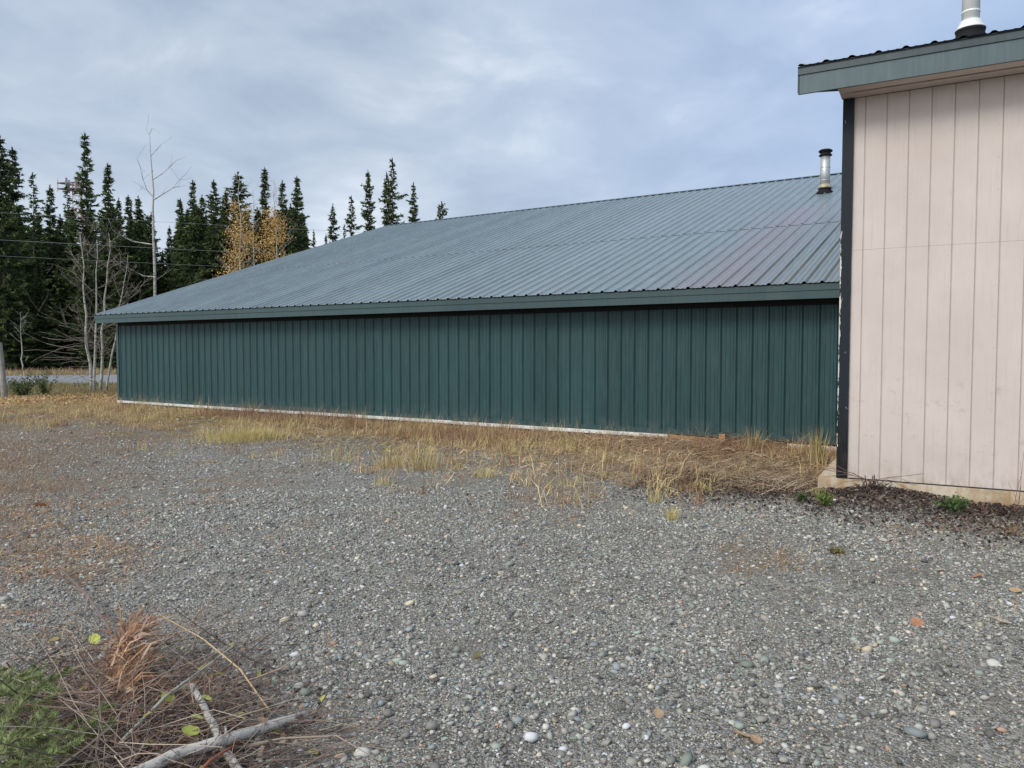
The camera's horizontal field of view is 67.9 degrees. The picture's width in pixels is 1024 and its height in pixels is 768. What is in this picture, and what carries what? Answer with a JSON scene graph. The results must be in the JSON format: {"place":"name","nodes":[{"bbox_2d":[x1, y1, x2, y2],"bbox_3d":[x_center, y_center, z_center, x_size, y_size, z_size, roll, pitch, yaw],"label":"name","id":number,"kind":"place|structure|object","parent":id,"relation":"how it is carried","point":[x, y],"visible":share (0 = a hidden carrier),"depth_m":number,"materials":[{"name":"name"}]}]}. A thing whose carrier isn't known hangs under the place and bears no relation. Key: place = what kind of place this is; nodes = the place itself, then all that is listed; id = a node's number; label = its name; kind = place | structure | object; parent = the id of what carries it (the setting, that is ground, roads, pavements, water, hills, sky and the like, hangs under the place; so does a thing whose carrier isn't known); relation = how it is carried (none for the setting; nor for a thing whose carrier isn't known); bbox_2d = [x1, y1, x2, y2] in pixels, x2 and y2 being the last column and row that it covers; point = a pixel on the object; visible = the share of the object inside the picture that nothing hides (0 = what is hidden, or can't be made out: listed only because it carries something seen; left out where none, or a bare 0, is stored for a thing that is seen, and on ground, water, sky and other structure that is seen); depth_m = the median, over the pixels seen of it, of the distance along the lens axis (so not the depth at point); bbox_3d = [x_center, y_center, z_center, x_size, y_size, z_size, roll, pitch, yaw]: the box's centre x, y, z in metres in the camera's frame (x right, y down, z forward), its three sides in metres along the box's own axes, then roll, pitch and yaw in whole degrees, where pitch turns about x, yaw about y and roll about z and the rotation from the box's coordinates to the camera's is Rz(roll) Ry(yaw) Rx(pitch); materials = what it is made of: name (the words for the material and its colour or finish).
{"place":"outdoors","nodes":[
{"label":"outdoors","id":0,"kind":"place"},
{"bbox_2d":[6,375,116,383],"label":"road","id":1,"kind":"structure","parent":0,"point":[113,378],"depth_m":37.56,"materials":[{"name":"grey asphalt"}]},
{"bbox_2d":[56,175,96,238],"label":"lattice mast","id":2,"kind":"object","parent":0,"point":[77,187],"visible":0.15,"depth_m":147.83,"materials":[{"name":"grey metal"}]},
{"bbox_2d":[9,256,247,267],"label":"power line","id":3,"kind":"object","parent":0,"point":[117,261],"visible":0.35,"depth_m":49.35,"materials":[{"name":"metal"}]},
{"bbox_2d":[8,240,288,254],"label":"power line","id":4,"kind":"object","parent":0,"point":[141,247],"visible":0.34,"depth_m":49.88,"materials":[{"name":"metal"}]},
{"bbox_2d":[12,213,362,232],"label":"power line","id":5,"kind":"object","parent":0,"point":[172,222],"visible":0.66,"depth_m":51.13,"materials":[{"name":"metal"}]},
{"bbox_2d":[0,364,1023,767],"bbox_3d":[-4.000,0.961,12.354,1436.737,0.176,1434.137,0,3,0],"label":"ground","id":6,"kind":"structure","parent":0,"point":[942,746],"depth_m":4.65,"materials":[{"name":"grey gravel"}]},
{"bbox_2d":[0,342,7,396],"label":"fence post","id":7,"kind":"object","parent":6,"relation":"on","point":[3,386],"visible":0.72,"depth_m":22.93,"materials":[{"name":"grey wood"}]},
{"bbox_2d":[9,310,28,369],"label":"bare sapling","id":8,"kind":"object","parent":6,"relation":"on","point":[21,338],"visible":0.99,"depth_m":54.91,"materials":[{"name":"grey wood"}]},
{"bbox_2d":[6,372,40,395],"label":"bush","id":9,"kind":"object","parent":6,"relation":"on","point":[20,389],"visible":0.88,"depth_m":24.12,"materials":[{"name":"green plant"}]},
{"bbox_2d":[0,137,62,369],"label":"spruce tree","id":10,"kind":"object","parent":6,"relation":"on","point":[10,289],"visible":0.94,"depth_m":57.56,"materials":[{"name":"green plant"}]},
{"bbox_2d":[0,146,68,368],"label":"spruce tree","id":11,"kind":"object","parent":6,"relation":"on","point":[13,196],"visible":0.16,"depth_m":60.57,"materials":[{"name":"green plant"}]},
{"bbox_2d":[22,172,55,366],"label":"spruce tree","id":12,"kind":"object","parent":6,"relation":"on","point":[36,213],"visible":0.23,"depth_m":66.47,"materials":[{"name":"green plant"}]},
{"bbox_2d":[33,502,48,505],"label":"fallen leaf","id":13,"kind":"object","parent":6,"relation":"on","point":[37,504],"visible":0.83,"depth_m":7.24,"materials":[{"name":"brown plant"}]},
{"bbox_2d":[29,369,58,393],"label":"bush","id":14,"kind":"object","parent":6,"relation":"on","point":[42,389],"visible":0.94,"depth_m":24.98,"materials":[{"name":"green plant"}]},
{"bbox_2d":[23,644,66,671],"bbox_3d":[-2.269,1.332,3.714,0.032,0.025,0.298,0,3,5],"label":"cut branch","id":15,"kind":"object","parent":6,"relation":"on","point":[54,652],"visible":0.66,"depth_m":3.68,"materials":[{"name":"brown plant"}]},
{"bbox_2d":[37,184,66,366],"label":"spruce tree","id":16,"kind":"object","parent":6,"relation":"on","point":[53,246],"visible":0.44,"depth_m":69.38,"materials":[{"name":"green plant"}]},
{"bbox_2d":[0,662,117,767],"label":"spruce bough","id":17,"kind":"object","parent":6,"relation":"on","point":[34,734],"visible":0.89,"depth_m":2.73,"materials":[{"name":"green plant"}]},
{"bbox_2d":[61,183,80,365],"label":"spruce tree","id":18,"kind":"object","parent":6,"relation":"on","point":[67,202],"visible":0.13,"depth_m":73.28,"materials":[{"name":"green plant"}]},
{"bbox_2d":[52,133,112,368],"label":"spruce tree","id":19,"kind":"object","parent":6,"relation":"on","point":[83,204],"visible":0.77,"depth_m":59.32,"materials":[{"name":"green plant"}]},
{"bbox_2d":[59,567,113,633],"bbox_3d":[-2.521,1.242,4.474,0.027,0.050,1.621,-2,3,-39],"label":"cut branch","id":20,"kind":"object","parent":6,"relation":"on","point":[90,600],"visible":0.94,"depth_m":4.29,"materials":[{"name":"brown plant"}]},
{"bbox_2d":[24,210,152,392],"bbox_3d":[-14.606,-2.742,26.475,4.533,6.362,3.653,1,3,20],"label":"bare birch","id":21,"kind":"object","parent":6,"relation":"on","point":[92,378],"visible":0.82,"depth_m":26.76,"materials":[{"name":"grey plant"}]},
{"bbox_2d":[92,163,132,362],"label":"spruce tree","id":22,"kind":"object","parent":6,"relation":"on","point":[108,214],"visible":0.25,"depth_m":66.29,"materials":[{"name":"green plant"}]},
{"bbox_2d":[114,198,126,253],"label":"spruce tree","id":23,"kind":"object","parent":6,"relation":"on","point":[118,204],"visible":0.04,"depth_m":70.31,"materials":[{"name":"green plant"}]},
{"bbox_2d":[118,195,140,303],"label":"spruce tree","id":24,"kind":"object","parent":6,"relation":"on","point":[131,248],"visible":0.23,"depth_m":68.33,"materials":[{"name":"green plant"}]},
{"bbox_2d":[133,196,165,292],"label":"spruce tree","id":25,"kind":"object","parent":6,"relation":"on","point":[140,226],"visible":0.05,"depth_m":71.29,"materials":[{"name":"green plant"}]},
{"bbox_2d":[108,116,191,295],"bbox_3d":[-12.698,-4.847,26.920,2.743,9.410,1.468,0,3,0],"label":"bare birch","id":26,"kind":"object","parent":6,"relation":"on","point":[154,263],"visible":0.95,"depth_m":26.77,"materials":[{"name":"grey plant"}]},
{"bbox_2d":[144,213,167,296],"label":"spruce tree","id":27,"kind":"object","parent":6,"relation":"on","point":[150,256],"visible":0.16,"depth_m":69.43,"materials":[{"name":"green plant"}]},
{"bbox_2d":[0,203,312,367],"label":"spruce wood","id":28,"kind":"object","parent":6,"relation":"on","point":[188,271],"visible":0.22,"depth_m":64.76,"materials":[{"name":"green plant"}]},
{"bbox_2d":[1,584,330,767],"bbox_3d":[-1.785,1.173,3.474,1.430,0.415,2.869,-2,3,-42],"label":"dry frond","id":29,"kind":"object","parent":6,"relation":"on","point":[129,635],"visible":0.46,"depth_m":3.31,"materials":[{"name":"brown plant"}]},
{"bbox_2d":[85,633,99,643],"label":"fallen leaf","id":30,"kind":"object","parent":29,"relation":"on","point":[97,637],"visible":0.93,"depth_m":3.71,"materials":[{"name":"yellow plant"}]},
{"bbox_2d":[163,226,172,274],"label":"spruce tree","id":31,"kind":"object","parent":6,"relation":"on","point":[167,250],"visible":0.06,"depth_m":79.31,"materials":[{"name":"green plant"}]},
{"bbox_2d":[166,199,184,289],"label":"spruce tree","id":32,"kind":"object","parent":6,"relation":"on","point":[180,206],"visible":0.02,"depth_m":70.24,"materials":[{"name":"green plant"}]},
{"bbox_2d":[176,180,206,255],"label":"spruce tree","id":33,"kind":"object","parent":6,"relation":"on","point":[193,201],"visible":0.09,"depth_m":66.30,"materials":[{"name":"green plant"}]},
{"bbox_2d":[196,194,208,245],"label":"spruce tree","id":34,"kind":"object","parent":6,"relation":"on","point":[201,199],"visible":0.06,"depth_m":68.29,"materials":[{"name":"green plant"}]},
{"bbox_2d":[192,180,230,280],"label":"spruce tree","id":35,"kind":"object","parent":6,"relation":"on","point":[213,232],"visible":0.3,"depth_m":64.25,"materials":[{"name":"green plant"}]},
{"bbox_2d":[189,683,241,767],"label":"cut branch","id":36,"kind":"object","parent":6,"relation":"on","point":[196,693],"visible":0.56,"depth_m":2.88,"materials":[{"name":"grey plant"}]},
{"bbox_2d":[133,710,307,767],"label":"cut branch","id":37,"kind":"object","parent":6,"relation":"on","point":[220,742],"visible":0.86,"depth_m":2.72,"materials":[{"name":"grey plant"}]},
{"bbox_2d":[217,191,230,273],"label":"spruce tree","id":38,"kind":"object","parent":6,"relation":"on","point":[223,213],"visible":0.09,"depth_m":66.27,"materials":[{"name":"green plant"}]},
{"bbox_2d":[0,564,472,767],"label":"twig tangle","id":39,"kind":"object","parent":6,"relation":"on","point":[130,762],"visible":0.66,"depth_m":2.94,"materials":[{"name":"brown plant"}]},
{"bbox_2d":[24,689,170,705],"bbox_3d":[-1.738,1.310,3.194,0.601,0.071,0.061,0,3,0],"label":"cut branch","id":40,"kind":"object","parent":39,"relation":"on","point":[79,692],"visible":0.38,"depth_m":3.20,"materials":[{"name":"brown plant"}]},
{"bbox_2d":[138,614,185,667],"bbox_3d":[-1.711,1.271,3.757,0.056,0.050,0.715,0,3,-5],"label":"cut branch","id":41,"kind":"object","parent":39,"relation":"on","point":[169,635],"visible":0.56,"depth_m":3.75,"materials":[{"name":"brown plant"}]},
{"bbox_2d":[154,692,174,701],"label":"fallen leaf","id":42,"kind":"object","parent":39,"relation":"on","point":[168,698],"visible":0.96,"depth_m":2.97,"materials":[{"name":"green plant"}]},
{"bbox_2d":[143,659,193,697],"bbox_3d":[-1.534,1.321,3.406,0.634,0.056,0.033,3,4,45],"label":"cut branch","id":43,"kind":"object","parent":39,"relation":"on","point":[162,670],"visible":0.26,"depth_m":3.41,"materials":[{"name":"brown plant"}]},
{"bbox_2d":[118,640,240,743],"bbox_3d":[-1.325,1.237,3.150,0.051,0.087,0.856,0,3,9],"label":"cut branch","id":44,"kind":"object","parent":39,"relation":"on","point":[160,701],"visible":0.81,"depth_m":2.98,"materials":[{"name":"brown plant"}]},
{"bbox_2d":[172,725,199,734],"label":"fallen leaf","id":45,"kind":"object","parent":39,"relation":"on","point":[188,729],"visible":1,"depth_m":2.71,"materials":[{"name":"green plant"}]},
{"bbox_2d":[191,714,202,720],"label":"fallen leaf","id":46,"kind":"object","parent":39,"relation":"on","point":[196,716],"visible":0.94,"depth_m":2.83,"materials":[{"name":"green plant"}]},
{"bbox_2d":[202,695,211,700],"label":"fallen leaf","id":47,"kind":"object","parent":39,"relation":"on","point":[207,697],"visible":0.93,"depth_m":2.97,"materials":[{"name":"green plant"}]},
{"bbox_2d":[160,614,271,713],"bbox_3d":[-1.417,1.262,3.516,1.167,0.165,0.044,2,4,44],"label":"dry reed","id":48,"kind":"object","parent":39,"relation":"on","point":[236,666],"visible":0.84,"depth_m":3.33,"materials":[{"name":"beige plant"}]},
{"bbox_2d":[201,741,239,767],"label":"cut branch","id":49,"kind":"object","parent":39,"relation":"on","point":[206,764],"visible":0.88,"depth_m":2.64,"materials":[{"name":"brown plant"}]},
{"bbox_2d":[257,717,267,724],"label":"fallen leaf","id":50,"kind":"object","parent":39,"relation":"on","point":[261,719],"visible":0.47,"depth_m":2.96,"materials":[{"name":"beige plant"}]},
{"bbox_2d":[220,172,252,271],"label":"spruce tree","id":51,"kind":"object","parent":6,"relation":"on","point":[240,185],"visible":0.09,"depth_m":66.15,"materials":[{"name":"green plant"}]},
{"bbox_2d":[212,172,264,277],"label":"golden birch","id":52,"kind":"object","parent":6,"relation":"on","point":[246,237],"visible":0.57,"depth_m":51.47,"materials":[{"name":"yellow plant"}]},
{"bbox_2d":[187,424,303,444],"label":"yellow grass","id":53,"kind":"structure","parent":6,"relation":"on","point":[223,435],"depth_m":12.45,"materials":[{"name":"yellow plant"}]},
{"bbox_2d":[243,189,262,265],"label":"bare tree","id":54,"kind":"object","parent":6,"relation":"on","point":[253,226],"visible":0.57,"depth_m":55.45,"materials":[{"name":"brown wood"}]},
{"bbox_2d":[254,167,277,261],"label":"spruce tree","id":55,"kind":"object","parent":6,"relation":"on","point":[265,185],"visible":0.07,"depth_m":67.18,"materials":[{"name":"green plant"}]},
{"bbox_2d":[248,174,295,262],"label":"golden birch","id":56,"kind":"object","parent":6,"relation":"on","point":[272,235],"visible":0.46,"depth_m":51.50,"materials":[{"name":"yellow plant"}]},
{"bbox_2d":[266,181,298,259],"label":"spruce tree","id":57,"kind":"object","parent":6,"relation":"on","point":[280,199],"visible":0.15,"depth_m":63.31,"materials":[{"name":"green plant"}]},
{"bbox_2d":[289,176,310,251],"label":"spruce tree","id":58,"kind":"object","parent":6,"relation":"on","point":[299,222],"visible":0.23,"depth_m":65.32,"materials":[{"name":"green plant"}]},
{"bbox_2d":[310,229,316,246],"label":"spruce tree","id":59,"kind":"object","parent":6,"relation":"on","point":[313,241],"visible":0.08,"depth_m":85.31,"materials":[{"name":"green plant"}]},
{"bbox_2d":[326,204,339,242],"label":"spruce tree","id":60,"kind":"object","parent":6,"relation":"on","point":[333,222],"visible":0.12,"depth_m":85.19,"materials":[{"name":"green plant"}]},
{"bbox_2d":[340,406,366,428],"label":"grass tuft","id":61,"kind":"object","parent":6,"relation":"on","point":[351,420],"visible":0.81,"depth_m":14.48,"materials":[{"name":"beige plant"}]},
{"bbox_2d":[345,196,363,236],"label":"spruce tree","id":62,"kind":"object","parent":6,"relation":"on","point":[350,221],"visible":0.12,"depth_m":85.20,"materials":[{"name":"green plant"}]},
{"bbox_2d":[360,172,375,231],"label":"spruce tree","id":63,"kind":"object","parent":6,"relation":"on","point":[367,216],"visible":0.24,"depth_m":85.07,"materials":[{"name":"green plant"}]},
{"bbox_2d":[378,172,391,225],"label":"spruce tree","id":64,"kind":"object","parent":6,"relation":"on","point":[387,205],"visible":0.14,"depth_m":89.00,"materials":[{"name":"green plant"}]},
{"bbox_2d":[371,448,415,469],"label":"grass tuft","id":65,"kind":"object","parent":6,"relation":"on","point":[396,457],"visible":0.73,"depth_m":9.83,"materials":[{"name":"beige plant"}]},
{"bbox_2d":[381,158,408,224],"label":"spruce tree","id":66,"kind":"object","parent":6,"relation":"on","point":[392,216],"visible":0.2,"depth_m":86.05,"materials":[{"name":"green plant"}]},
{"bbox_2d":[406,183,419,222],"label":"spruce tree","id":67,"kind":"object","parent":6,"relation":"on","point":[413,212],"visible":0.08,"depth_m":87.00,"materials":[{"name":"green plant"}]},
{"bbox_2d":[403,444,445,471],"bbox_3d":[-1.158,0.925,9.680,0.660,0.331,0.620,0,3,-10],"label":"grass tuft","id":68,"kind":"object","parent":6,"relation":"on","point":[424,462],"visible":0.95,"depth_m":9.67,"materials":[{"name":"beige plant"}]},
{"bbox_2d":[435,202,447,219],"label":"spruce tree","id":69,"kind":"object","parent":6,"relation":"on","point":[442,210],"visible":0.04,"depth_m":89.11,"materials":[{"name":"green plant"}]},
{"bbox_2d":[94,148,841,449],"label":"green shed","id":70,"kind":"structure","parent":6,"relation":"on","point":[713,310],"depth_m":15.44,"materials":[{"name":"metal"}]},
{"bbox_2d":[472,650,485,658],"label":"fallen leaf","id":71,"kind":"object","parent":6,"relation":"on","point":[477,654],"visible":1,"depth_m":3.73,"materials":[{"name":"beige plant"}]},
{"bbox_2d":[469,463,498,477],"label":"grass tuft","id":72,"kind":"object","parent":6,"relation":"on","point":[486,475],"visible":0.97,"depth_m":8.95,"materials":[{"name":"yellow plant"}]},
{"bbox_2d":[0,366,1023,646],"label":"dry grass","id":73,"kind":"structure","parent":6,"relation":"on","point":[700,450],"depth_m":10.89,"materials":[{"name":"beige plant"}]},
{"bbox_2d":[0,389,1023,767],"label":"leaf litter","id":74,"kind":"object","parent":6,"relation":"on","point":[848,491],"visible":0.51,"depth_m":7.05,"materials":[{"name":"brown plant"}]},
{"bbox_2d":[539,471,560,490],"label":"grass tuft","id":75,"kind":"object","parent":6,"relation":"on","point":[550,483],"visible":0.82,"depth_m":8.05,"materials":[{"name":"beige plant"}]},
{"bbox_2d":[646,490,663,503],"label":"grass tuft","id":76,"kind":"object","parent":6,"relation":"on","point":[657,499],"visible":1,"depth_m":7.50,"materials":[{"name":"beige plant"}]},
{"bbox_2d":[648,708,663,718],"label":"fallen leaf","id":77,"kind":"object","parent":6,"relation":"on","point":[658,712],"visible":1,"depth_m":3.10,"materials":[{"name":"beige plant"}]},
{"bbox_2d":[660,503,680,521],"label":"grass tuft","id":78,"kind":"object","parent":6,"relation":"on","point":[671,516],"visible":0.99,"depth_m":6.72,"materials":[{"name":"yellow plant"}]},
{"bbox_2d":[735,730,751,739],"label":"fallen leaf","id":79,"kind":"object","parent":6,"relation":"on","point":[741,733],"visible":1,"depth_m":2.93,"materials":[{"name":"beige plant"}]},
{"bbox_2d":[736,426,764,452],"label":"grass tuft","id":80,"kind":"object","parent":6,"relation":"on","point":[755,442],"visible":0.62,"depth_m":11.10,"materials":[{"name":"beige plant"}]},
{"bbox_2d":[747,735,761,743],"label":"fallen leaf","id":81,"kind":"object","parent":6,"relation":"on","point":[756,739],"visible":1,"depth_m":2.88,"materials":[{"name":"beige plant"}]},
{"bbox_2d":[796,491,810,501],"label":"weed","id":82,"kind":"object","parent":6,"relation":"on","point":[800,496],"visible":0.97,"depth_m":7.45,"materials":[{"name":"green plant"}]},
{"bbox_2d":[806,424,830,467],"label":"grass tuft","id":83,"kind":"object","parent":6,"relation":"on","point":[817,453],"visible":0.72,"depth_m":9.59,"materials":[{"name":"beige plant"}]},
{"bbox_2d":[812,488,834,506],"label":"weed","id":84,"kind":"object","parent":6,"relation":"on","point":[826,497],"visible":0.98,"depth_m":7.27,"materials":[{"name":"green plant"}]},
{"bbox_2d":[826,546,844,554],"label":"weed","id":85,"kind":"object","parent":6,"relation":"on","point":[836,550],"visible":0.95,"depth_m":5.65,"materials":[{"name":"green plant"}]},
{"bbox_2d":[812,465,920,495],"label":"dead weeds","id":86,"kind":"object","parent":6,"relation":"on","point":[871,484],"visible":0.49,"depth_m":7.76,"materials":[{"name":"brown plant"}]},
{"bbox_2d":[797,0,1023,507],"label":"cream shop","id":87,"kind":"structure","parent":6,"relation":"on","point":[931,352],"depth_m":7.55},
{"bbox_2d":[907,615,923,625],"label":"fallen leaf","id":88,"kind":"object","parent":6,"relation":"on","point":[916,621],"visible":1,"depth_m":4.16,"materials":[{"name":"orange plant"}]},
{"bbox_2d":[933,492,970,514],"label":"weed","id":89,"kind":"object","parent":6,"relation":"on","point":[954,503],"visible":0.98,"depth_m":7.04,"materials":[{"name":"green plant"}]},
{"bbox_2d":[965,518,1023,537],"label":"yellow grass","id":90,"kind":"structure","parent":6,"relation":"on","point":[1016,530],"depth_m":6.39,"materials":[{"name":"yellow plant"}]},
{"bbox_2d":[993,616,1008,624],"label":"fallen leaf","id":91,"kind":"object","parent":6,"relation":"on","point":[999,619],"visible":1,"depth_m":4.13,"materials":[{"name":"beige plant"}]},
{"bbox_2d":[1006,586,1021,591],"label":"fallen leaf","id":92,"kind":"object","parent":6,"relation":"on","point":[1013,589],"visible":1,"depth_m":4.68,"materials":[{"name":"beige plant"}]},
{"bbox_2d":[0,0,1023,265],"label":"sky","id":93,"kind":"structure","parent":0,"point":[483,106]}
]}

